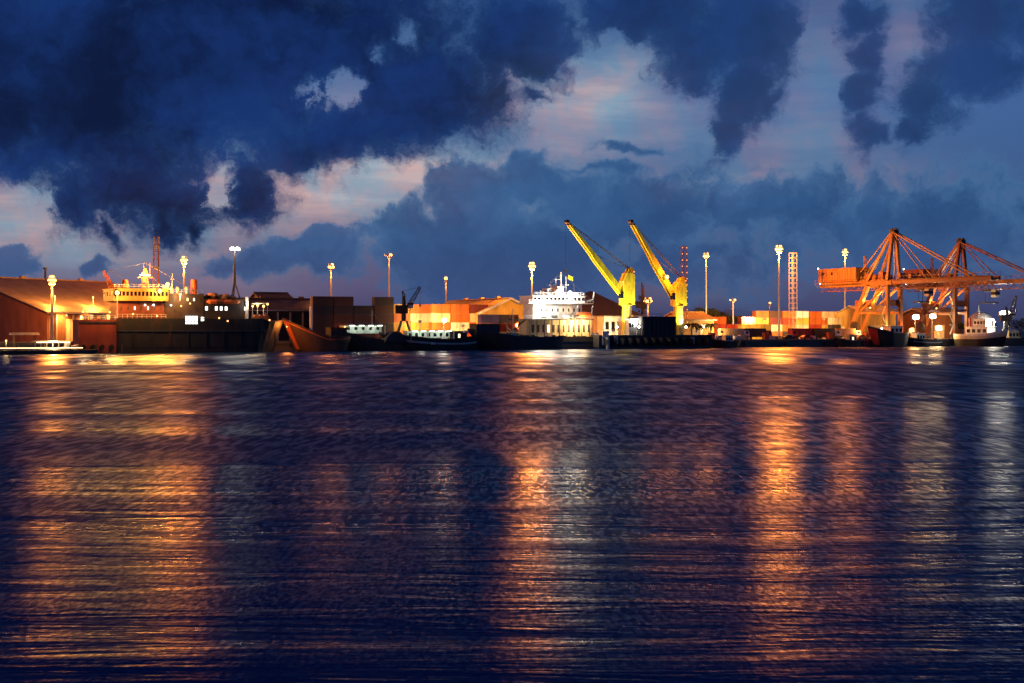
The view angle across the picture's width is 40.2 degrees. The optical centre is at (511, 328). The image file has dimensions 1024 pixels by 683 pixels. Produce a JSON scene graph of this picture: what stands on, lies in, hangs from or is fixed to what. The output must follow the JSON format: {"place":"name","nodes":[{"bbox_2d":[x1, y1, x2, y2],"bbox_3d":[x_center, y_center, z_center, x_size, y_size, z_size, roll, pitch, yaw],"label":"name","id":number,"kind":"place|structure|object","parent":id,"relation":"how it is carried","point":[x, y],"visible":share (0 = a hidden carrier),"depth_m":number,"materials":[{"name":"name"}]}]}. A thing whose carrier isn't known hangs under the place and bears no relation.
{"place":"outdoors","nodes":[
{"label":"outdoors","id":0,"kind":"place"},
{"bbox_2d":[353,333,373,337],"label":"shipping container","id":1,"kind":"object","parent":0,"point":[368,334],"visible":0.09,"depth_m":413.49,"materials":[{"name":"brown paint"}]},
{"bbox_2d":[353,323,373,325],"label":"shipping container","id":2,"kind":"object","parent":1,"relation":"on","point":[358,324],"visible":0.39,"depth_m":412.94,"materials":[{"name":"metal"}]},
{"bbox_2d":[353,314,373,322],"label":"shipping container","id":3,"kind":"object","parent":2,"relation":"on","point":[363,318],"visible":1,"depth_m":412.94,"materials":[{"name":"brown metal"}]},
{"bbox_2d":[353,305,373,313],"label":"shipping container","id":4,"kind":"object","parent":3,"relation":"on","point":[363,309],"visible":1,"depth_m":413.06,"materials":[{"name":"metal"}]},
{"bbox_2d":[0,346,1023,682],"bbox_3d":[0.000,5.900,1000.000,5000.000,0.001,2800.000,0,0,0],"label":"water","id":5,"kind":"structure","parent":0,"point":[686,516],"depth_m":44.05,"materials":[{"name":"blue liquid"}]},
{"bbox_2d":[5,332,39,349],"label":"floating landing stage","id":6,"kind":"object","parent":5,"relation":"in","point":[23,333],"visible":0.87,"depth_m":336.61,"materials":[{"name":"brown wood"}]},
{"bbox_2d":[28,341,78,349],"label":"passenger boat","id":7,"kind":"object","parent":5,"relation":"on","point":[67,346],"visible":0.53,"depth_m":330.10,"materials":[{"name":"white paint"}]},
{"bbox_2d":[0,344,122,354],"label":"pontoon","id":8,"kind":"object","parent":5,"relation":"on","point":[23,352],"visible":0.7,"depth_m":325.41,"materials":[{"name":"black paint"}]},
{"bbox_2d":[73,311,116,353],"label":"barge","id":9,"kind":"object","parent":5,"relation":"on","point":[89,333],"visible":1,"depth_m":336.12,"materials":[{"name":"orange paint"}]},
{"bbox_2d":[102,247,282,352],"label":"ferry","id":10,"kind":"object","parent":5,"relation":"on","point":[151,320],"visible":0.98,"depth_m":345.94,"materials":[{"name":"grey paint"}]},
{"bbox_2d":[282,306,350,350],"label":"cargo boat","id":11,"kind":"object","parent":5,"relation":"on","point":[302,338],"visible":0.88,"depth_m":368.63,"materials":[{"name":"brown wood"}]},
{"bbox_2d":[339,314,405,350],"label":"cargo boat","id":12,"kind":"object","parent":5,"relation":"on","point":[360,343],"visible":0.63,"depth_m":377.46,"materials":[{"name":"black metal"}]},
{"bbox_2d":[379,330,480,350],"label":"cargo boat","id":13,"kind":"object","parent":5,"relation":"on","point":[419,340],"visible":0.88,"depth_m":383.80,"materials":[{"name":"grey paint"}]},
{"bbox_2d":[463,311,563,349],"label":"coaster","id":14,"kind":"object","parent":5,"relation":"on","point":[492,337],"visible":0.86,"depth_m":391.49,"materials":[{"name":"black paint"}]},
{"bbox_2d":[508,273,598,348],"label":"supply ship","id":15,"kind":"object","parent":5,"relation":"on","point":[554,311],"visible":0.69,"depth_m":410.38,"materials":[{"name":"white paint"}]},
{"bbox_2d":[564,220,711,348],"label":"geared ship","id":16,"kind":"object","parent":5,"relation":"on","point":[648,332],"visible":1,"depth_m":420.19,"materials":[{"name":"black paint"}]},
{"bbox_2d":[712,335,740,347],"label":"workboat","id":17,"kind":"object","parent":5,"relation":"on","point":[727,341],"visible":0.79,"depth_m":436.30,"materials":[{"name":"black paint"}]},
{"bbox_2d":[834,335,864,346],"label":"workboat","id":18,"kind":"object","parent":5,"relation":"on","point":[850,341],"visible":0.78,"depth_m":458.31,"materials":[{"name":"brown paint"}]},
{"bbox_2d":[868,326,908,346],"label":"freighter","id":19,"kind":"object","parent":5,"relation":"on","point":[890,336],"visible":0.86,"depth_m":464.05,"materials":[{"name":"black paint"}]},
{"bbox_2d":[908,333,943,346],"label":"workboat","id":20,"kind":"object","parent":5,"relation":"on","point":[918,340],"visible":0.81,"depth_m":472.54,"materials":[{"name":"grey paint"}]},
{"bbox_2d":[953,305,1007,345],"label":"tug","id":21,"kind":"object","parent":5,"relation":"on","point":[981,332],"visible":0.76,"depth_m":475.34,"materials":[{"name":"grey paint"}]},
{"bbox_2d":[1004,331,1023,345],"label":"workboat","id":22,"kind":"object","parent":5,"relation":"on","point":[1013,338],"visible":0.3,"depth_m":489.96,"materials":[{"name":"black paint"}]},
{"bbox_2d":[0,331,1023,350],"bbox_3d":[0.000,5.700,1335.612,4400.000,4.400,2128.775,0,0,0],"label":"ground","id":23,"kind":"structure","parent":0,"point":[284,347],"depth_m":449.85,"materials":[{"name":"concrete"}]},
{"bbox_2d":[47,275,56,341],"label":"floodlight mast","id":24,"kind":"object","parent":23,"relation":"on","point":[51,280],"visible":0.99,"depth_m":364.12,"materials":[{"name":"metal"}]},
{"bbox_2d":[0,267,121,341],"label":"warehouse","id":25,"kind":"structure","parent":23,"relation":"on","point":[25,304],"depth_m":388.99,"materials":[{"name":"metal"}]},
{"bbox_2d":[66,319,77,341],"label":"door","id":26,"kind":"structure","parent":25,"relation":"in","point":[69,322],"depth_m":387.39,"materials":[{"name":"beige paint"}]},
{"bbox_2d":[153,237,159,288],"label":"lattice tower","id":27,"kind":"structure","parent":23,"relation":"on","point":[156,246],"depth_m":421.01,"materials":[{"name":"red metal"}]},
{"bbox_2d":[180,256,187,292],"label":"floodlight mast","id":28,"kind":"object","parent":23,"relation":"on","point":[183,260],"visible":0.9,"depth_m":434.99,"materials":[{"name":"metal"}]},
{"bbox_2d":[237,296,309,340],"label":"warehouse","id":29,"kind":"structure","parent":23,"relation":"on","point":[295,310],"depth_m":414.41,"materials":[{"name":"brown paint"}]},
{"bbox_2d":[249,292,292,297],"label":"roof","id":30,"kind":"structure","parent":29,"relation":"attached to","point":[272,294],"depth_m":430.31,"materials":[{"name":"grey paint"}]},
{"bbox_2d":[327,263,334,295],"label":"floodlight mast","id":31,"kind":"object","parent":23,"relation":"on","point":[331,266],"visible":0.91,"depth_m":453.01,"materials":[{"name":"metal"}]},
{"bbox_2d":[384,253,392,296],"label":"floodlight mast","id":32,"kind":"object","parent":23,"relation":"on","point":[390,255],"visible":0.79,"depth_m":460.63,"materials":[{"name":"metal"}]},
{"bbox_2d":[395,286,420,331],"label":"harbour crane","id":33,"kind":"object","parent":23,"relation":"on","point":[402,309],"visible":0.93,"depth_m":403.95,"materials":[{"name":"metal"}]},
{"bbox_2d":[427,296,522,323],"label":"warehouse","id":34,"kind":"structure","parent":23,"relation":"on","point":[504,306],"depth_m":432.97,"materials":[{"name":"white paint"}]},
{"bbox_2d":[0,338,953,346],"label":"quay wall","id":35,"kind":"structure","parent":23,"relation":"on","point":[742,340],"depth_m":446.07,"materials":[{"name":"concrete"}]},
{"bbox_2d":[528,262,535,294],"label":"floodlight mast","id":36,"kind":"object","parent":23,"relation":"on","point":[531,266],"visible":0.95,"depth_m":437.71,"materials":[{"name":"metal"}]},
{"bbox_2d":[597,316,621,334],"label":"site cabin","id":37,"kind":"object","parent":23,"relation":"on","point":[607,323],"visible":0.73,"depth_m":434.79,"materials":[{"name":"white metal"}]},
{"bbox_2d":[679,246,687,328],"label":"lattice tower","id":38,"kind":"structure","parent":23,"relation":"on","point":[682,253],"depth_m":464.04,"materials":[{"name":"red metal"}]},
{"bbox_2d":[663,311,716,334],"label":"shed","id":39,"kind":"structure","parent":23,"relation":"on","point":[700,317],"depth_m":467.17,"materials":[{"name":"metal"}]},
{"bbox_2d":[703,252,708,313],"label":"floodlight mast","id":40,"kind":"object","parent":23,"relation":"on","point":[705,255],"visible":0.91,"depth_m":508.13,"materials":[{"name":"metal"}]},
{"bbox_2d":[707,308,731,331],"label":"broadleaf tree","id":41,"kind":"object","parent":23,"relation":"on","point":[714,312],"visible":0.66,"depth_m":555.29,"materials":[{"name":"green plant"}]},
{"bbox_2d":[718,328,749,338],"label":"parked truck","id":42,"kind":"object","parent":23,"relation":"on","point":[735,331],"visible":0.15,"depth_m":453.00,"materials":[{"name":"metal"}]},
{"bbox_2d":[744,328,771,338],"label":"parked truck","id":43,"kind":"object","parent":23,"relation":"on","point":[755,332],"visible":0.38,"depth_m":458.30,"materials":[{"name":"metal"}]},
{"bbox_2d":[775,245,782,338],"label":"floodlight mast","id":44,"kind":"object","parent":23,"relation":"on","point":[778,248],"visible":0.98,"depth_m":484.72,"materials":[{"name":"metal"}]},
{"bbox_2d":[788,328,812,338],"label":"parked truck","id":45,"kind":"object","parent":23,"relation":"on","point":[804,331],"visible":0.37,"depth_m":466.61,"materials":[{"name":"metal"}]},
{"bbox_2d":[812,328,840,338],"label":"parked truck","id":46,"kind":"object","parent":23,"relation":"on","point":[819,333],"visible":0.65,"depth_m":469.39,"materials":[{"name":"metal"}]},
{"bbox_2d":[842,248,847,307],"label":"floodlight mast","id":47,"kind":"object","parent":23,"relation":"on","point":[844,251],"visible":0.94,"depth_m":542.84,"materials":[{"name":"metal"}]},
{"bbox_2d":[835,328,860,338],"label":"parked truck","id":48,"kind":"object","parent":23,"relation":"on","point":[844,331],"visible":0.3,"depth_m":476.50,"materials":[{"name":"metal"}]},
{"bbox_2d":[835,305,895,337],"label":"shed","id":49,"kind":"structure","parent":23,"relation":"on","point":[846,315],"depth_m":530.84,"materials":[{"name":"beige paint"}]},
{"bbox_2d":[815,228,1000,334],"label":"gantry crane","id":50,"kind":"object","parent":23,"relation":"on","point":[866,278],"visible":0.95,"depth_m":479.30,"materials":[{"name":"orange paint"}]},
{"bbox_2d":[903,307,963,337],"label":"shed","id":51,"kind":"structure","parent":23,"relation":"on","point":[944,321],"depth_m":536.33,"materials":[{"name":"metal"}]},
{"bbox_2d":[934,325,944,337],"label":"door","id":52,"kind":"structure","parent":51,"relation":"in","point":[941,334],"depth_m":534.30,"materials":[{"name":"beige paint"}]},
{"bbox_2d":[903,238,1023,337],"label":"gantry crane","id":53,"kind":"object","parent":23,"relation":"on","point":[958,249],"visible":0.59,"depth_m":492.59,"materials":[{"name":"red paint"}]},
{"bbox_2d":[999,296,1016,330],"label":"harbour crane","id":54,"kind":"object","parent":23,"relation":"on","point":[1007,317],"visible":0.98,"depth_m":495.03,"materials":[{"name":"metal"}]},
{"bbox_2d":[1001,318,1023,336],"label":"broadleaf tree","id":55,"kind":"object","parent":23,"relation":"on","point":[1017,326],"visible":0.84,"depth_m":548.89,"materials":[{"name":"green plant"}]},
{"bbox_2d":[0,0,1023,330],"label":"sky","id":56,"kind":"structure","parent":0,"point":[457,140],"materials":[{"name":"blue"}]},
{"bbox_2d":[580,291,641,332],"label":"warehouse","id":57,"kind":"structure","parent":0,"point":[602,306],"depth_m":472.06,"materials":[{"name":"beige paint"}]},
{"bbox_2d":[636,283,648,314],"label":"harbour crane","id":58,"kind":"object","parent":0,"point":[641,304],"visible":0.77,"depth_m":487.42,"materials":[{"name":"metal"}]},
{"bbox_2d":[789,253,796,327],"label":"lattice tower","id":59,"kind":"structure","parent":0,"point":[792,286],"depth_m":493.97,"materials":[{"name":"metal"}]},
{"bbox_2d":[970,312,993,326],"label":"storage dome","id":60,"kind":"structure","parent":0,"point":[982,315],"depth_m":523.63,"materials":[{"name":"white paint"}]},
{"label":"shipping container","id":61,"kind":"object","parent":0,"visible":0},
{"bbox_2d":[429,322,449,330],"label":"shipping container","id":62,"kind":"object","parent":61,"relation":"on","point":[438,326],"visible":0.96,"depth_m":424.07,"materials":[{"name":"orange metal"}]},
{"bbox_2d":[429,313,449,321],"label":"shipping container","id":63,"kind":"object","parent":62,"relation":"on","point":[435,317],"visible":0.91,"depth_m":423.96,"materials":[{"name":"yellow metal"}]},
{"bbox_2d":[429,304,449,312],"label":"shipping container","id":64,"kind":"object","parent":63,"relation":"on","point":[439,308],"visible":1,"depth_m":424.11,"materials":[{"name":"orange metal"}]},
{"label":"shipping container","id":65,"kind":"object","parent":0,"visible":0},
{"bbox_2d":[450,322,468,330],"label":"shipping container","id":66,"kind":"object","parent":65,"relation":"on","point":[455,326],"visible":0.79,"depth_m":426.79,"materials":[{"name":"beige metal"}]},
{"bbox_2d":[450,313,468,321],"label":"shipping container","id":67,"kind":"object","parent":66,"relation":"on","point":[459,317],"visible":1,"depth_m":426.82,"materials":[{"name":"orange metal"}]},
{"bbox_2d":[450,304,468,312],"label":"shipping container","id":68,"kind":"object","parent":67,"relation":"on","point":[459,308],"visible":1,"depth_m":426.94,"materials":[{"name":"orange metal"}]},
{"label":"shipping container","id":69,"kind":"object","parent":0,"visible":0},
{"bbox_2d":[469,313,475,321],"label":"shipping container","id":70,"kind":"object","parent":69,"relation":"on","point":[472,317],"visible":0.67,"depth_m":428.91,"materials":[{"name":"orange metal"}]},
{"bbox_2d":[469,304,487,312],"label":"shipping container","id":71,"kind":"object","parent":70,"relation":"on","point":[474,308],"visible":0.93,"depth_m":429.30,"materials":[{"name":"red metal"}]},
{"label":"shipping container","id":72,"kind":"object","parent":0,"visible":0},
{"bbox_2d":[478,314,499,322],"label":"shipping container","id":73,"kind":"object","parent":72,"relation":"on","point":[485,318],"visible":1,"depth_m":414.69,"materials":[{"name":"metal"}]},
{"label":"shipping container","id":74,"kind":"object","parent":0,"visible":0},
{"bbox_2d":[499,323,517,331],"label":"shipping container","id":75,"kind":"object","parent":74,"relation":"on","point":[504,328],"visible":0.75,"depth_m":417.42,"materials":[{"name":"red metal"}]},
{"bbox_2d":[500,314,518,322],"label":"shipping container","id":76,"kind":"object","parent":75,"relation":"on","point":[503,318],"visible":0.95,"depth_m":417.53,"materials":[{"name":"brown metal"}]},
{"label":"shipping container","id":77,"kind":"object","parent":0,"visible":0},
{"bbox_2d":[738,317,755,323],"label":"shipping container","id":78,"kind":"object","parent":77,"relation":"on","point":[746,320],"visible":0.96,"depth_m":499.31,"materials":[{"name":"metal"}]},
{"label":"shipping container","id":79,"kind":"object","parent":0,"visible":0},
{"bbox_2d":[756,318,768,323],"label":"shipping container","id":80,"kind":"object","parent":79,"relation":"on","point":[761,321],"visible":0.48,"depth_m":534.04,"materials":[{"name":"yellow metal"}]},
{"bbox_2d":[752,311,768,317],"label":"shipping container","id":81,"kind":"object","parent":80,"relation":"on","point":[760,314],"visible":0.94,"depth_m":533.99,"materials":[{"name":"orange metal"}]},
{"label":"shipping container","id":82,"kind":"object","parent":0,"visible":0},
{"bbox_2d":[795,325,808,327],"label":"shipping container","id":83,"kind":"object","parent":82,"relation":"on","point":[801,326],"visible":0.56,"depth_m":542.54,"materials":[{"name":"metal"}]},
{"bbox_2d":[796,318,808,324],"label":"shipping container","id":84,"kind":"object","parent":83,"relation":"on","point":[803,321],"visible":0.83,"depth_m":542.55,"materials":[{"name":"yellow metal"}]},
{"bbox_2d":[796,311,808,317],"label":"shipping container","id":85,"kind":"object","parent":84,"relation":"on","point":[802,314],"visible":0.88,"depth_m":542.69,"materials":[{"name":"beige metal"}]},
{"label":"shipping container","id":86,"kind":"object","parent":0,"visible":0},
{"bbox_2d":[809,325,821,327],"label":"shipping container","id":87,"kind":"object","parent":86,"relation":"on","point":[815,326],"visible":0.48,"depth_m":550.41,"materials":[{"name":"red metal"}]},
{"bbox_2d":[809,318,820,324],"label":"shipping container","id":88,"kind":"object","parent":87,"relation":"on","point":[814,321],"visible":0.76,"depth_m":550.40,"materials":[{"name":"orange metal"}]},
{"bbox_2d":[809,311,821,317],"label":"shipping container","id":89,"kind":"object","parent":88,"relation":"on","point":[815,314],"visible":0.77,"depth_m":550.39,"materials":[{"name":"orange metal"}]},
{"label":"shipping container","id":90,"kind":"object","parent":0,"visible":0},
{"bbox_2d":[313,323,332,331],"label":"shipping container","id":91,"kind":"object","parent":90,"relation":"on","point":[318,327],"visible":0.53,"depth_m":407.10,"materials":[{"name":"brown metal"}]},
{"bbox_2d":[313,314,332,322],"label":"shipping container","id":92,"kind":"object","parent":91,"relation":"on","point":[322,318],"visible":0.78,"depth_m":407.36,"materials":[{"name":"brown metal"}]},
{"bbox_2d":[310,305,332,313],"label":"shipping container","id":93,"kind":"object","parent":92,"relation":"on","point":[322,309],"visible":0.9,"depth_m":407.30,"materials":[{"name":"metal"}]},
{"bbox_2d":[310,296,332,304],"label":"shipping container","id":94,"kind":"object","parent":93,"relation":"on","point":[321,300],"visible":1,"depth_m":407.28,"materials":[{"name":"brown metal"}]},
{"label":"shipping container","id":95,"kind":"object","parent":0,"visible":0},
{"bbox_2d":[333,323,352,326],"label":"shipping container","id":96,"kind":"object","parent":95,"relation":"on","point":[340,324],"visible":0.46,"depth_m":409.95,"materials":[{"name":"brown metal"}]},
{"bbox_2d":[333,314,352,322],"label":"shipping container","id":97,"kind":"object","parent":96,"relation":"on","point":[342,318],"visible":1,"depth_m":410.05,"materials":[{"name":"brown metal"}]},
{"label":"shipping container","id":98,"kind":"object","parent":97,"relation":"on","visible":0},
{"bbox_2d":[333,296,353,305],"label":"shipping container","id":99,"kind":"object","parent":98,"relation":"on","point":[337,300],"visible":1,"depth_m":410.16,"materials":[{"name":"brown metal"}]},
{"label":"shipping container","id":100,"kind":"object","parent":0,"visible":0},
{"bbox_2d":[374,323,393,331],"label":"shipping container","id":101,"kind":"object","parent":100,"relation":"on","point":[386,327],"visible":0.59,"depth_m":416.23,"materials":[{"name":"metal"}]},
{"bbox_2d":[374,314,393,322],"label":"shipping container","id":102,"kind":"object","parent":101,"relation":"on","point":[385,318],"visible":0.96,"depth_m":415.85,"materials":[{"name":"brown metal"}]},
{"bbox_2d":[374,306,393,314],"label":"shipping container","id":103,"kind":"object","parent":102,"relation":"on","point":[389,310],"visible":0.99,"depth_m":415.92,"materials":[{"name":"metal"}]},
{"bbox_2d":[372,297,393,305],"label":"shipping container","id":104,"kind":"object","parent":103,"relation":"on","point":[382,301],"visible":1,"depth_m":415.85,"materials":[{"name":"metal"}]},
{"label":"shipping container","id":105,"kind":"object","parent":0,"visible":0},
{"bbox_2d":[394,322,409,330],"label":"shipping container","id":106,"kind":"object","parent":105,"relation":"on","point":[403,326],"visible":0.45,"depth_m":424.96,"materials":[{"name":"metal"}]},
{"bbox_2d":[388,313,409,321],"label":"shipping container","id":107,"kind":"object","parent":106,"relation":"on","point":[397,317],"visible":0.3,"depth_m":424.55,"materials":[{"name":"orange metal"}]},
{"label":"shipping container","id":108,"kind":"object","parent":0,"visible":0},
{"bbox_2d":[410,322,428,330],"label":"shipping container","id":109,"kind":"object","parent":108,"relation":"on","point":[417,326],"visible":0.73,"depth_m":427.41,"materials":[{"name":"yellow metal"}]},
{"bbox_2d":[410,313,428,321],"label":"shipping container","id":110,"kind":"object","parent":109,"relation":"on","point":[417,317],"visible":0.92,"depth_m":427.43,"materials":[{"name":"yellow metal"}]},
{"bbox_2d":[409,304,428,312],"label":"shipping container","id":111,"kind":"object","parent":110,"relation":"on","point":[423,308],"visible":0.79,"depth_m":427.64,"materials":[{"name":"orange metal"}]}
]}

